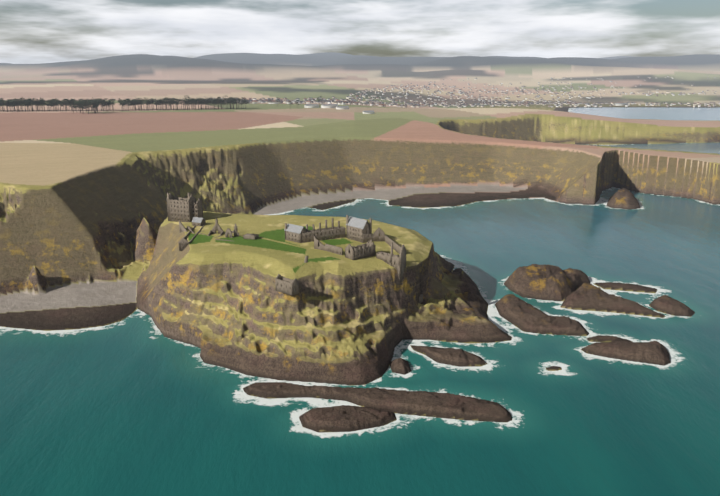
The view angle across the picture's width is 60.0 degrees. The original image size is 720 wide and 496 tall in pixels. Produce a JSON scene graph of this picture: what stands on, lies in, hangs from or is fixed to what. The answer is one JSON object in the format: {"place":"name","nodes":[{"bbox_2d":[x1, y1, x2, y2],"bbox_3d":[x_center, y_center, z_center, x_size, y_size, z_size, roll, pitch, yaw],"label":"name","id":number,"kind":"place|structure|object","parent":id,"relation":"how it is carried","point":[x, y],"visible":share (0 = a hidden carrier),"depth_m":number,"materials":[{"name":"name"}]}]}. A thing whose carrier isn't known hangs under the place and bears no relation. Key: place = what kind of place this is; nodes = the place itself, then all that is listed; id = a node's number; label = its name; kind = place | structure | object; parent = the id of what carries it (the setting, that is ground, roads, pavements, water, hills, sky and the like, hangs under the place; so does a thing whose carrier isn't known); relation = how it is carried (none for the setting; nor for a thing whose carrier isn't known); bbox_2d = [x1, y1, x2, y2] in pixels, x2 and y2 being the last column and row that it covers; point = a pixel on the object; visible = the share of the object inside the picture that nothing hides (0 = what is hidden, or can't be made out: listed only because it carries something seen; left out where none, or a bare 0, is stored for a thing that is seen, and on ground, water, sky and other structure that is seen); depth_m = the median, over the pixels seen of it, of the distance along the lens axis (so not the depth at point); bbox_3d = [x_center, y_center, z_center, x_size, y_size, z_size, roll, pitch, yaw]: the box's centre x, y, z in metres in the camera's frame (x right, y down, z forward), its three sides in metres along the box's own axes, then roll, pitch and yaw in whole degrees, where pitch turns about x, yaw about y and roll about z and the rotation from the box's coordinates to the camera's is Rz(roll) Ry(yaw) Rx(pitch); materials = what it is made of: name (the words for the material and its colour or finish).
{"place":"outdoors","nodes":[
{"label":"outdoors","id":0,"kind":"place"},
{"bbox_2d":[198,231,230,240],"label":"castle garden walls","id":1,"kind":"structure","parent":0,"point":[214,237],"depth_m":512.39,"materials":[{"name":"stone"}]},
{"bbox_2d":[0,52,719,432],"bbox_3d":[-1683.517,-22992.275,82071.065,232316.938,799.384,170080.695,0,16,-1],"label":"coastal terrain","id":2,"kind":"structure","parent":0,"point":[90,236],"depth_m":837.98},
{"bbox_2d":[166,192,202,221],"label":"castle keep","id":3,"kind":"structure","parent":2,"relation":"on","point":[189,208],"depth_m":572.36,"materials":[{"name":"stone"}]},
{"bbox_2d":[179,221,194,233],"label":"castle keep fragments","id":4,"kind":"object","parent":2,"relation":"on","point":[182,228],"visible":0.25,"depth_m":544.89,"materials":[{"name":"stone"}]},
{"bbox_2d":[178,225,203,250],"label":"ruined walls","id":5,"kind":"structure","parent":2,"relation":"on","point":[183,243],"depth_m":500.50,"materials":[{"name":"stone"}]},
{"bbox_2d":[192,217,205,225],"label":"castle store","id":6,"kind":"structure","parent":2,"relation":"on","point":[197,221],"depth_m":557.92,"materials":[{"name":"grey stone"}]},
{"bbox_2d":[208,218,223,235],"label":"castle smithy","id":7,"kind":"structure","parent":2,"relation":"on","point":[216,227],"depth_m":528.06,"materials":[{"name":"stone"}]},
{"bbox_2d":[225,223,238,237],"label":"castle lodging ruins","id":8,"kind":"object","parent":2,"relation":"on","point":[229,232],"visible":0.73,"depth_m":515.85,"materials":[{"name":"stone"}]},
{"bbox_2d":[243,233,258,239],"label":"low stone building","id":9,"kind":"structure","parent":2,"relation":"on","point":[251,236],"depth_m":508.05,"materials":[{"name":"stone"}]},
{"bbox_2d":[0,87,516,113],"bbox_3d":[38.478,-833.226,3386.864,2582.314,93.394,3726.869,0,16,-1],"label":"tree line","id":10,"kind":"object","parent":2,"relation":"on","point":[79,103],"visible":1,"depth_m":1754.10,"materials":[{"name":"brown plant"}]},
{"bbox_2d":[275,274,298,295],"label":"stone building","id":11,"kind":"structure","parent":2,"relation":"on","point":[288,286],"depth_m":405.93,"materials":[{"name":"stone"}]},
{"bbox_2d":[284,223,306,242],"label":"stone building","id":12,"kind":"structure","parent":2,"relation":"on","point":[292,232],"depth_m":499.10,"materials":[{"name":"stone"}]},
{"bbox_2d":[300,218,345,242],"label":"castle range","id":13,"kind":"structure","parent":2,"relation":"on","point":[332,232],"depth_m":505.70,"materials":[{"name":"stone"}]},
{"bbox_2d":[314,236,342,254],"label":"castle curtain wall","id":14,"kind":"structure","parent":2,"relation":"on","point":[332,248],"depth_m":471.64,"materials":[{"name":"stone"}]},
{"bbox_2d":[346,215,371,242],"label":"stone building","id":15,"kind":"structure","parent":2,"relation":"on","point":[354,233],"depth_m":501.57,"materials":[{"name":"stone"}]},
{"bbox_2d":[346,216,369,228],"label":"roof","id":16,"kind":"structure","parent":15,"relation":"attached to","point":[356,222],"depth_m":502.32,"materials":[{"name":"grey stone"}]},
{"bbox_2d":[345,240,375,259],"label":"ruined chapel","id":17,"kind":"structure","parent":2,"relation":"on","point":[365,250],"depth_m":456.01,"materials":[{"name":"stone"}]},
{"bbox_2d":[363,227,400,253],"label":"castle range","id":18,"kind":"structure","parent":2,"relation":"on","point":[374,236],"depth_m":500.97,"materials":[{"name":"stone"}]},
{"bbox_2d":[376,242,405,283],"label":"castle range","id":19,"kind":"structure","parent":2,"relation":"on","point":[397,263],"depth_m":450.52,"materials":[{"name":"stone"}]},
{"bbox_2d":[208,76,719,113],"bbox_3d":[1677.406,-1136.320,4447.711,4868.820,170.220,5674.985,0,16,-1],"label":"town houses","id":20,"kind":"structure","parent":2,"relation":"on","point":[335,102],"depth_m":3818.81,"materials":[{"name":"grey"}]},
{"bbox_2d":[0,107,719,495],"bbox_3d":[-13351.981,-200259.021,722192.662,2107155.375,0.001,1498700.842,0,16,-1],"label":"sea water","id":21,"kind":"structure","parent":0,"point":[136,403],"depth_m":360.34,"materials":[{"name":"teal liquid"}]},
{"bbox_2d":[0,0,719,63],"label":"sky","id":22,"kind":"structure","parent":0,"point":[31,31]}
]}

